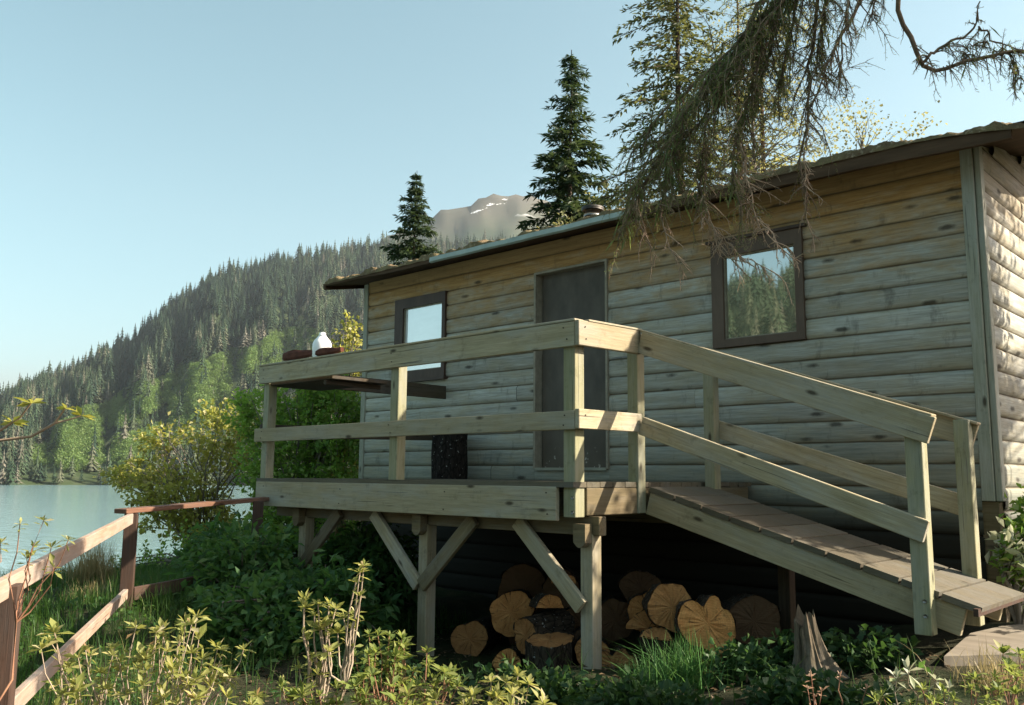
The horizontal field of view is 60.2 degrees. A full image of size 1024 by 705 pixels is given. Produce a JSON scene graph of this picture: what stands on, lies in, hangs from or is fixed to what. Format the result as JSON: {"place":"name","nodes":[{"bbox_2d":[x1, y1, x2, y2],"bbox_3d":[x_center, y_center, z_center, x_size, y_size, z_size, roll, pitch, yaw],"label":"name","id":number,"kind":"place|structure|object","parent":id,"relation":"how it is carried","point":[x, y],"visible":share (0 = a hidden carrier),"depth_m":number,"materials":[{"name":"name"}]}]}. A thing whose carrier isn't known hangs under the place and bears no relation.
{"place":"outdoors","nodes":[
{"label":"outdoors","id":0,"kind":"place"},
{"bbox_2d":[0,485,285,574],"bbox_3d":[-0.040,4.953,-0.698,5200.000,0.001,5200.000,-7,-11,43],"label":"lake water","id":1,"kind":"structure","parent":0,"point":[78,511],"depth_m":102.50,"materials":[{"name":"liquid"}]},
{"bbox_2d":[0,258,382,485],"bbox_3d":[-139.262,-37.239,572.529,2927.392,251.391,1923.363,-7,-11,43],"label":"hills","id":2,"kind":"structure","parent":0,"point":[89,478],"depth_m":518.86,"materials":[{"name":"plant"}]},
{"bbox_2d":[0,449,8,484],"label":"spruce tree","id":3,"kind":"object","parent":2,"relation":"on","point":[2,472],"visible":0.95,"depth_m":371.65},
{"bbox_2d":[1,457,19,484],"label":"spruce tree","id":4,"kind":"object","parent":2,"relation":"on","point":[10,479],"visible":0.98,"depth_m":371.31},
{"bbox_2d":[14,441,23,470],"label":"spruce tree","id":5,"kind":"object","parent":2,"relation":"on","point":[20,450],"visible":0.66,"depth_m":395.97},
{"bbox_2d":[17,453,24,476],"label":"spruce tree","id":6,"kind":"object","parent":2,"relation":"on","point":[20,466],"visible":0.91,"depth_m":389.69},
{"bbox_2d":[22,443,29,473],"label":"spruce tree","id":7,"kind":"object","parent":2,"relation":"on","point":[25,455],"visible":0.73,"depth_m":397.66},
{"bbox_2d":[30,447,40,479],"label":"spruce tree","id":8,"kind":"object","parent":2,"relation":"on","point":[35,472],"visible":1,"depth_m":385.31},
{"bbox_2d":[31,460,46,481],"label":"spruce tree","id":9,"kind":"object","parent":2,"relation":"on","point":[41,474],"visible":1,"depth_m":384.91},
{"bbox_2d":[55,456,63,483],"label":"spruce tree","id":10,"kind":"object","parent":2,"relation":"on","point":[60,474],"visible":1,"depth_m":384.46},
{"bbox_2d":[66,457,76,477],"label":"spruce tree","id":11,"kind":"object","parent":2,"relation":"on","point":[71,470],"visible":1,"depth_m":391.28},
{"bbox_2d":[84,383,94,405],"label":"spruce tree","id":12,"kind":"object","parent":2,"relation":"on","point":[90,399],"visible":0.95,"depth_m":513.45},
{"bbox_2d":[83,368,96,393],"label":"spruce tree","id":13,"kind":"object","parent":2,"relation":"on","point":[90,377],"visible":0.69,"depth_m":556.59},
{"bbox_2d":[83,442,98,471],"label":"spruce tree","id":14,"kind":"object","parent":2,"relation":"on","point":[91,465],"visible":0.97,"depth_m":406.15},
{"bbox_2d":[88,425,98,456],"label":"spruce tree","id":15,"kind":"object","parent":2,"relation":"on","point":[94,439],"visible":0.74,"depth_m":427.46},
{"bbox_2d":[117,415,130,441],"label":"spruce tree","id":16,"kind":"object","parent":2,"relation":"on","point":[123,433],"visible":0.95,"depth_m":444.95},
{"bbox_2d":[128,406,137,430],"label":"spruce tree","id":17,"kind":"object","parent":2,"relation":"on","point":[133,422],"visible":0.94,"depth_m":459.35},
{"bbox_2d":[128,396,137,424],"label":"spruce tree","id":18,"kind":"object","parent":2,"relation":"on","point":[131,416],"visible":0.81,"depth_m":476.72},
{"bbox_2d":[134,378,144,394],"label":"spruce tree","id":19,"kind":"object","parent":2,"relation":"on","point":[141,386],"visible":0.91,"depth_m":519.37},
{"bbox_2d":[141,379,151,399],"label":"spruce tree","id":20,"kind":"object","parent":2,"relation":"on","point":[147,394],"visible":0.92,"depth_m":497.82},
{"bbox_2d":[144,351,153,374],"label":"spruce tree","id":21,"kind":"object","parent":2,"relation":"on","point":[147,366],"visible":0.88,"depth_m":560.34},
{"bbox_2d":[151,360,158,379],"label":"spruce tree","id":22,"kind":"object","parent":2,"relation":"on","point":[155,370],"visible":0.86,"depth_m":565.25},
{"bbox_2d":[166,352,174,374],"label":"spruce tree","id":23,"kind":"object","parent":2,"relation":"on","point":[170,369],"visible":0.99,"depth_m":576.62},
{"bbox_2d":[175,395,183,418],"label":"spruce tree","id":24,"kind":"object","parent":2,"relation":"on","point":[178,407],"visible":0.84,"depth_m":482.95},
{"bbox_2d":[31,325,341,470],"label":"alder thicket","id":25,"kind":"object","parent":2,"relation":"on","point":[76,443],"visible":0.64,"depth_m":500.31,"materials":[{"name":"plant"}]},
{"bbox_2d":[196,351,208,369],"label":"spruce tree","id":26,"kind":"object","parent":2,"relation":"on","point":[202,360],"visible":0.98,"depth_m":521.97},
{"bbox_2d":[215,332,222,349],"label":"spruce tree","id":27,"kind":"object","parent":2,"relation":"on","point":[219,344],"visible":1,"depth_m":586.45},
{"bbox_2d":[239,327,248,347],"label":"spruce tree","id":28,"kind":"object","parent":2,"relation":"on","point":[244,342],"visible":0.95,"depth_m":600.50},
{"bbox_2d":[0,230,516,484],"bbox_3d":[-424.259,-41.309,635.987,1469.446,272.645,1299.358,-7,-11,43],"label":"conifer forest","id":29,"kind":"object","parent":2,"relation":"on","point":[317,270],"visible":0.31,"depth_m":714.42,"materials":[{"name":"plant"}]},
{"bbox_2d":[282,350,311,360],"bbox_3d":[-1.940,0.014,8.149,0.560,0.095,0.068,-7,-11,43],"label":"wood chunk","id":30,"kind":"object","parent":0,"point":[293,355],"visible":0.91,"depth_m":8.16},
{"bbox_2d":[385,194,574,245],"bbox_3d":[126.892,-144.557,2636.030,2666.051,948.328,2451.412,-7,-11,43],"label":"mountain","id":31,"kind":"structure","parent":0,"point":[493,215],"depth_m":2963.73,"materials":[{"name":"stone"}]},
{"bbox_2d":[0,553,1019,704],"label":"grass","id":32,"kind":"structure","parent":0,"point":[153,574],"depth_m":6.15,"materials":[{"name":"plant"}]},
{"bbox_2d":[0,0,1023,390],"label":"sky","id":33,"kind":"structure","parent":0,"point":[146,146],"materials":[{"name":"blue"}]},
{"bbox_2d":[17,520,1023,704],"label":"ground","id":34,"kind":"structure","parent":0,"point":[475,605],"depth_m":5.83,"materials":[{"name":"plant"}]},
{"bbox_2d":[0,515,76,699],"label":"rosette bush","id":35,"kind":"object","parent":34,"relation":"on","point":[51,557],"visible":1,"depth_m":2.29,"materials":[{"name":"green plant"}]},
{"bbox_2d":[0,396,95,441],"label":"leafy twig","id":36,"kind":"object","parent":34,"relation":"on","point":[16,420],"visible":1,"depth_m":1.90,"materials":[{"name":"plant"}]},
{"bbox_2d":[60,576,118,601],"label":"dry grass tuft","id":37,"kind":"object","parent":34,"relation":"on","point":[81,587],"visible":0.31,"depth_m":7.49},
{"bbox_2d":[56,534,158,587],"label":"dry grass tuft","id":38,"kind":"object","parent":34,"relation":"on","point":[97,563],"visible":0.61,"depth_m":8.63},
{"bbox_2d":[0,497,268,704],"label":"fence","id":39,"kind":"object","parent":34,"relation":"on","point":[27,690],"visible":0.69,"depth_m":4.80,"materials":[{"name":"wood"}]},
{"bbox_2d":[25,607,268,704],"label":"rosette bush","id":40,"kind":"object","parent":34,"relation":"on","point":[76,684],"visible":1,"depth_m":3.08,"materials":[{"name":"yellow plant"}]},
{"bbox_2d":[93,397,261,546],"bbox_3d":[-5.040,2.103,13.462,3.172,2.774,1.763,-7,-11,43],"label":"alder bush","id":41,"kind":"object","parent":34,"relation":"on","point":[172,488],"visible":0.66,"depth_m":13.16,"materials":[{"name":"green plant"}]},
{"bbox_2d":[111,516,273,569],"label":"alder bush","id":42,"kind":"object","parent":34,"relation":"on","point":[157,556],"visible":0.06,"depth_m":11.13,"materials":[{"name":"green plant"}]},
{"bbox_2d":[165,508,298,571],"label":"leafy shrub","id":43,"kind":"object","parent":34,"relation":"on","point":[212,526],"visible":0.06,"depth_m":9.00,"materials":[{"name":"green plant"}]},
{"bbox_2d":[163,518,305,604],"bbox_3d":[-2.243,2.009,7.553,1.616,1.170,1.392,-7,-11,43],"label":"leafy shrub","id":44,"kind":"object","parent":34,"relation":"on","point":[244,552],"visible":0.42,"depth_m":7.37,"materials":[{"name":"green plant"}]},
{"bbox_2d":[177,561,321,670],"bbox_3d":[-1.906,2.067,6.586,1.505,0.977,1.149,-7,-11,43],"label":"leafy shrub","id":45,"kind":"object","parent":34,"relation":"on","point":[255,606],"visible":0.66,"depth_m":6.33,"materials":[{"name":"green plant"}]},
{"bbox_2d":[221,374,360,567],"bbox_3d":[-2.881,1.529,11.952,2.540,3.130,1.637,-7,-11,43],"label":"alder bush","id":46,"kind":"object","parent":34,"relation":"on","point":[323,452],"visible":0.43,"depth_m":11.79,"materials":[{"name":"green plant"}]},
{"bbox_2d":[276,558,370,704],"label":"rosette bush","id":47,"kind":"object","parent":34,"relation":"on","point":[345,668],"visible":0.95,"depth_m":3.18,"materials":[{"name":"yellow plant"}]},
{"bbox_2d":[290,309,362,528],"bbox_3d":[-2.874,1.170,13.866,1.650,3.745,1.272,-1,-8,12],"label":"alder bush","id":48,"kind":"object","parent":34,"relation":"on","point":[347,340],"visible":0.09,"depth_m":13.89,"materials":[{"name":"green plant"}]},
{"bbox_2d":[267,548,401,659],"bbox_3d":[-1.375,2.075,6.757,1.028,1.132,1.562,5,-9,-27],"label":"leafy shrub","id":49,"kind":"object","parent":34,"relation":"on","point":[328,582],"visible":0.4,"depth_m":6.59,"materials":[{"name":"green plant"}]},
{"bbox_2d":[300,642,429,694],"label":"leafy shrub","id":50,"kind":"object","parent":34,"relation":"on","point":[336,671],"visible":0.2,"depth_m":5.48,"materials":[{"name":"green plant"}]},
{"bbox_2d":[313,520,418,618],"bbox_3d":[-1.316,2.033,8.195,1.108,1.051,1.563,5,-9,-30],"label":"leafy shrub","id":51,"kind":"object","parent":34,"relation":"on","point":[369,545],"visible":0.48,"depth_m":7.91,"materials":[{"name":"green plant"}]},
{"bbox_2d":[268,627,469,704],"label":"rosette bush","id":52,"kind":"object","parent":34,"relation":"on","point":[400,680],"visible":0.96,"depth_m":3.21,"materials":[{"name":"green plant"}]},
{"bbox_2d":[347,172,441,465],"bbox_3d":[-4.298,-1.431,37.122,6.420,12.999,6.412,-7,-11,43],"label":"spruce tree","id":53,"kind":"object","parent":34,"relation":"on","point":[416,215],"visible":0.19,"depth_m":37.57,"materials":[{"name":"green plant"}]},
{"bbox_2d":[451,616,501,656],"bbox_3d":[-0.289,2.338,7.271,0.323,0.305,0.530,-1,-13,13],"label":"firewood log","id":54,"kind":"object","parent":34,"relation":"on","point":[473,636],"visible":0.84,"depth_m":7.04,"materials":[{"name":"brown wood"}]},
{"bbox_2d":[418,665,555,704],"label":"rosette bush","id":55,"kind":"object","parent":34,"relation":"on","point":[496,693],"visible":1,"depth_m":3.04,"materials":[{"name":"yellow plant"}]},
{"bbox_2d":[254,318,750,668],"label":"wooden deck","id":56,"kind":"structure","parent":34,"relation":"on","point":[578,506],"depth_m":6.59,"materials":[{"name":"brown wood"}]},
{"bbox_2d":[312,332,331,356],"bbox_3d":[-1.726,-0.068,8.035,0.170,0.232,0.170,-7,-11,43],"label":"plastic jug","id":57,"kind":"object","parent":56,"relation":"on","point":[321,340],"visible":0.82,"depth_m":7.97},
{"bbox_2d":[315,347,343,355],"bbox_3d":[-1.618,-0.013,7.849,0.361,0.072,0.071,-7,-11,43],"label":"wood chunk","id":58,"kind":"object","parent":56,"relation":"on","point":[325,351],"visible":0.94,"depth_m":7.82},
{"bbox_2d":[431,434,467,478],"bbox_3d":[-0.666,1.140,9.713,0.382,0.515,0.378,-6,-9,44],"label":"log round","id":59,"kind":"object","parent":56,"relation":"on","point":[449,458],"visible":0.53,"depth_m":9.57,"materials":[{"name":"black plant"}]},
{"bbox_2d":[492,646,525,670],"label":"firewood log","id":60,"kind":"object","parent":34,"relation":"on","point":[510,653],"visible":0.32,"depth_m":6.55,"materials":[{"name":"brown wood"}]},
{"bbox_2d":[461,652,603,704],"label":"leafy shrub","id":61,"kind":"object","parent":34,"relation":"on","point":[565,683],"visible":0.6,"depth_m":4.97,"materials":[{"name":"green plant"}]},
{"bbox_2d":[525,631,576,672],"bbox_3d":[0.274,2.241,6.245,0.344,0.450,0.401,-3,-1,20],"label":"firewood log","id":62,"kind":"object","parent":34,"relation":"on","point":[559,645],"visible":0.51,"depth_m":6.15,"materials":[{"name":"brown wood"}]},
{"bbox_2d":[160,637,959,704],"bbox_3d":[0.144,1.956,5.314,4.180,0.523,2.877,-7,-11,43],"label":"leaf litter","id":63,"kind":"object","parent":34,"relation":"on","point":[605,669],"visible":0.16,"depth_m":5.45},
{"bbox_2d":[515,50,620,230],"bbox_3d":[1.670,-2.608,25.570,5.899,12.893,6.368,-1,-8,12],"label":"spruce tree","id":64,"kind":"object","parent":34,"relation":"on","point":[567,182],"visible":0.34,"depth_m":25.68,"materials":[{"name":"green plant"}]},
{"bbox_2d":[572,626,580,665],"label":"firewood log","id":65,"kind":"object","parent":34,"relation":"on","point":[577,633],"visible":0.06,"depth_m":6.57,"materials":[{"name":"brown wood"}]},
{"bbox_2d":[513,608,574,654],"bbox_3d":[0.251,2.091,6.640,0.228,0.279,0.488,-6,-8,40],"label":"firewood log","id":66,"kind":"object","parent":65,"relation":"on","point":[555,620],"visible":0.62,"depth_m":6.53,"materials":[{"name":"brown wood"}]},
{"bbox_2d":[529,593,563,607],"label":"firewood log","id":67,"kind":"object","parent":66,"relation":"on","point":[541,600],"visible":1,"depth_m":6.59,"materials":[{"name":"brown wood"}]},
{"bbox_2d":[566,606,580,630],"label":"firewood log","id":68,"kind":"object","parent":65,"relation":"on","point":[577,617],"visible":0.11,"depth_m":6.92,"materials":[{"name":"brown wood"}]},
{"bbox_2d":[542,567,580,608],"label":"firewood log","id":69,"kind":"object","parent":68,"relation":"on","point":[548,587],"visible":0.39,"depth_m":7.16,"materials":[{"name":"brown wood"}]},
{"bbox_2d":[601,595,633,643],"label":"firewood log","id":70,"kind":"object","parent":65,"relation":"on","point":[614,614],"visible":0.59,"depth_m":6.65,"materials":[{"name":"brown wood"}]},
{"bbox_2d":[627,591,647,631],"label":"firewood log","id":71,"kind":"object","parent":70,"relation":"on","point":[634,607],"visible":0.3,"depth_m":6.42,"materials":[{"name":"brown wood"}]},
{"bbox_2d":[617,569,662,602],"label":"firewood log","id":72,"kind":"object","parent":70,"relation":"on","point":[631,582],"visible":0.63,"depth_m":6.76,"materials":[{"name":"brown wood"}]},
{"bbox_2d":[537,174,634,227],"bbox_3d":[1.526,-0.073,17.592,2.343,6.849,1.667,-2,-8,18],"label":"alder tree","id":73,"kind":"object","parent":34,"relation":"on","point":[600,203],"visible":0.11,"depth_m":17.73,"materials":[{"name":"green plant"}]},
{"bbox_2d":[574,635,610,664],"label":"firewood log","id":74,"kind":"object","parent":34,"relation":"on","point":[605,646],"visible":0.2,"depth_m":6.16,"materials":[{"name":"brown wood"}]},
{"bbox_2d":[602,643,636,668],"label":"firewood log","id":75,"kind":"object","parent":34,"relation":"on","point":[615,658],"visible":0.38,"depth_m":6.03,"materials":[{"name":"brown wood"}]},
{"bbox_2d":[567,664,723,704],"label":"leafy shrub","id":76,"kind":"object","parent":34,"relation":"on","point":[621,694],"visible":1,"depth_m":4.51,"materials":[{"name":"green plant"}]},
{"bbox_2d":[599,652,706,696],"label":"grass tuft","id":77,"kind":"object","parent":34,"relation":"on","point":[642,666],"visible":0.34,"depth_m":5.15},
{"bbox_2d":[639,626,674,670],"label":"firewood log","id":78,"kind":"object","parent":34,"relation":"on","point":[658,632],"visible":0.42,"depth_m":5.80,"materials":[{"name":"brown wood"}]},
{"bbox_2d":[570,627,758,692],"bbox_3d":[0.990,1.768,5.151,1.216,0.450,1.253,6,-10,-34],"label":"grass tuft","id":79,"kind":"object","parent":34,"relation":"on","point":[689,666],"visible":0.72,"depth_m":5.05,"materials":[{"name":"plant"}]},
{"bbox_2d":[578,0,764,212],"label":"hemlock tree","id":80,"kind":"object","parent":34,"relation":"on","point":[674,61],"visible":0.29,"depth_m":16.98,"materials":[{"name":"green plant"}]},
{"bbox_2d":[323,121,1023,633],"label":"log cabin","id":81,"kind":"object","parent":34,"relation":"on","point":[905,283],"visible":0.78,"depth_m":7.52,"materials":[{"name":"wood"}]},
{"bbox_2d":[394,291,448,382],"bbox_3d":[-1.106,-0.166,10.651,0.980,1.045,0.115,-7,-11,43],"label":"window","id":82,"kind":"structure","parent":81,"relation":"in","point":[423,317],"depth_m":10.63,"materials":[{"name":"clear glass"}]},
{"bbox_2d":[533,258,609,469],"bbox_3d":[0.627,0.150,9.037,0.970,2.093,0.150,-7,-11,43],"label":"door","id":83,"kind":"structure","parent":81,"relation":"in","point":[579,291],"depth_m":9.14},
{"bbox_2d":[705,223,806,348],"bbox_3d":[2.125,-0.553,7.659,0.940,0.974,0.105,-7,-11,43],"label":"window","id":84,"kind":"structure","parent":81,"relation":"in","point":[758,313],"depth_m":7.64,"materials":[{"name":"clear glass"}]},
{"bbox_2d":[669,631,681,644],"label":"firewood log","id":85,"kind":"object","parent":34,"relation":"on","point":[673,636],"visible":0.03,"depth_m":6.29,"materials":[{"name":"brown wood"}]},
{"bbox_2d":[625,608,656,629],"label":"firewood log","id":86,"kind":"object","parent":85,"relation":"on","point":[640,620],"visible":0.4,"depth_m":6.09,"materials":[{"name":"brown wood"}]},
{"bbox_2d":[641,582,691,633],"bbox_3d":[1.082,1.756,6.092,0.352,0.334,0.510,0,-15,4],"label":"firewood log","id":87,"kind":"object","parent":86,"relation":"on","point":[660,601],"visible":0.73,"depth_m":5.88,"materials":[{"name":"brown wood"}]},
{"bbox_2d":[679,640,723,675],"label":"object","id":88,"kind":"object","parent":34,"relation":"on","point":[682,646],"visible":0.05,"depth_m":5.73,"materials":[{"name":"plant"}]},
{"bbox_2d":[674,594,735,654],"bbox_3d":[1.254,1.794,5.859,0.389,0.381,0.529,0,-15,4],"label":"firewood log","id":89,"kind":"object","parent":88,"relation":"on","point":[702,614],"visible":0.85,"depth_m":5.63,"materials":[{"name":"brown wood"}]},
{"bbox_2d":[699,631,794,685],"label":"leafy shrub","id":90,"kind":"object","parent":34,"relation":"on","point":[748,660],"visible":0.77,"depth_m":5.01,"materials":[{"name":"green plant"}]},
{"bbox_2d":[688,0,809,184],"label":"hemlock tree","id":91,"kind":"object","parent":34,"relation":"on","point":[728,48],"visible":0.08,"depth_m":19.92,"materials":[{"name":"green plant"}]},
{"bbox_2d":[719,0,824,172],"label":"hemlock tree","id":92,"kind":"object","parent":34,"relation":"on","point":[762,141],"visible":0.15,"depth_m":19.95,"materials":[{"name":"green plant"}]},
{"bbox_2d":[692,3,860,192],"bbox_3d":[4.742,-1.841,16.798,3.757,10.227,1.939,-3,-9,26],"label":"alder tree","id":93,"kind":"object","parent":34,"relation":"on","point":[764,150],"visible":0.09,"depth_m":16.94,"materials":[{"name":"green plant"}]},
{"bbox_2d":[599,0,1023,305],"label":"old hemlock","id":94,"kind":"object","parent":34,"relation":"on","point":[718,88],"visible":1,"depth_m":4.32,"materials":[{"name":"green plant"}]},
{"bbox_2d":[792,605,848,679],"bbox_3d":[1.692,1.609,4.844,0.323,0.421,0.336,2,-8,-13],"label":"tree stump","id":95,"kind":"object","parent":34,"relation":"on","point":[808,643],"visible":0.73,"depth_m":4.85,"materials":[{"name":"grey wood"}]},
{"bbox_2d":[638,330,1023,657],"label":"wooden ramp","id":96,"kind":"structure","parent":34,"relation":"on","point":[923,590],"depth_m":5.60,"materials":[{"name":"brown wood"}]},
{"bbox_2d":[720,664,949,704],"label":"leafy shrub","id":97,"kind":"object","parent":34,"relation":"on","point":[787,687],"visible":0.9,"depth_m":4.19,"materials":[{"name":"green plant"}]},
{"bbox_2d":[746,624,923,673],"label":"leafy shrub","id":98,"kind":"object","parent":34,"relation":"on","point":[888,654],"visible":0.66,"depth_m":4.89,"materials":[{"name":"green plant"}]},
{"bbox_2d":[803,670,870,704],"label":"dry weed","id":99,"kind":"object","parent":34,"relation":"on","point":[812,687],"visible":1,"depth_m":3.00,"materials":[{"name":"brown plant"}]},
{"bbox_2d":[775,87,947,164],"bbox_3d":[5.691,-0.761,14.743,3.322,7.405,1.581,-7,-11,43],"label":"alder tree","id":100,"kind":"object","parent":34,"relation":"on","point":[861,144],"visible":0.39,"depth_m":14.75,"materials":[{"name":"green plant"}]},
{"bbox_2d":[883,655,956,704],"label":"rosette bush","id":101,"kind":"object","parent":34,"relation":"on","point":[906,663],"visible":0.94,"depth_m":3.01,"materials":[{"name":"green plant"}]},
{"bbox_2d":[863,639,1023,704],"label":"rosette bush","id":102,"kind":"object","parent":34,"relation":"on","point":[1011,666],"visible":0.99,"depth_m":3.03,"materials":[{"name":"green plant"}]},
{"bbox_2d":[901,633,1023,698],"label":"dry grass tuft","id":103,"kind":"object","parent":34,"relation":"on","point":[989,678],"visible":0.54,"depth_m":4.49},
{"bbox_2d":[984,516,1023,624],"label":"flowering shrub","id":104,"kind":"object","parent":34,"relation":"on","point":[1015,609],"visible":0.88,"depth_m":5.83,"materials":[{"name":"green plant"}]},
{"bbox_2d":[988,483,1023,603],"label":"flowering shrub","id":105,"kind":"object","parent":34,"relation":"on","point":[1018,522],"visible":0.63,"depth_m":5.91,"materials":[{"name":"green plant"}]},
{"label":"firewood log","id":106,"kind":"object","parent":34,"relation":"on","visible":0},
{"bbox_2d":[489,589,536,637],"bbox_3d":[0.020,2.097,7.133,0.367,0.367,0.530,0,-14,5],"label":"firewood log","id":107,"kind":"object","parent":106,"relation":"on","point":[508,609],"visible":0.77,"depth_m":6.90,"materials":[{"name":"brown wood"}]},
{"bbox_2d":[496,562,547,614],"bbox_3d":[0.141,2.107,7.908,0.506,0.445,0.629,0,-14,6],"label":"firewood log","id":108,"kind":"object","parent":106,"relation":"on","point":[531,578],"visible":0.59,"depth_m":7.64,"materials":[{"name":"brown wood"}]},
{"bbox_2d":[722,592,781,646],"bbox_3d":[1.593,1.812,6.021,0.385,0.344,0.530,0,-14,6],"label":"firewood log","id":109,"kind":"object","parent":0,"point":[755,616],"visible":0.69,"depth_m":5.78,"materials":[{"name":"brown wood"}]},
{"bbox_2d":[944,624,1023,666],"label":"path","id":110,"kind":"structure","parent":0,"point":[1012,636],"depth_m":5.09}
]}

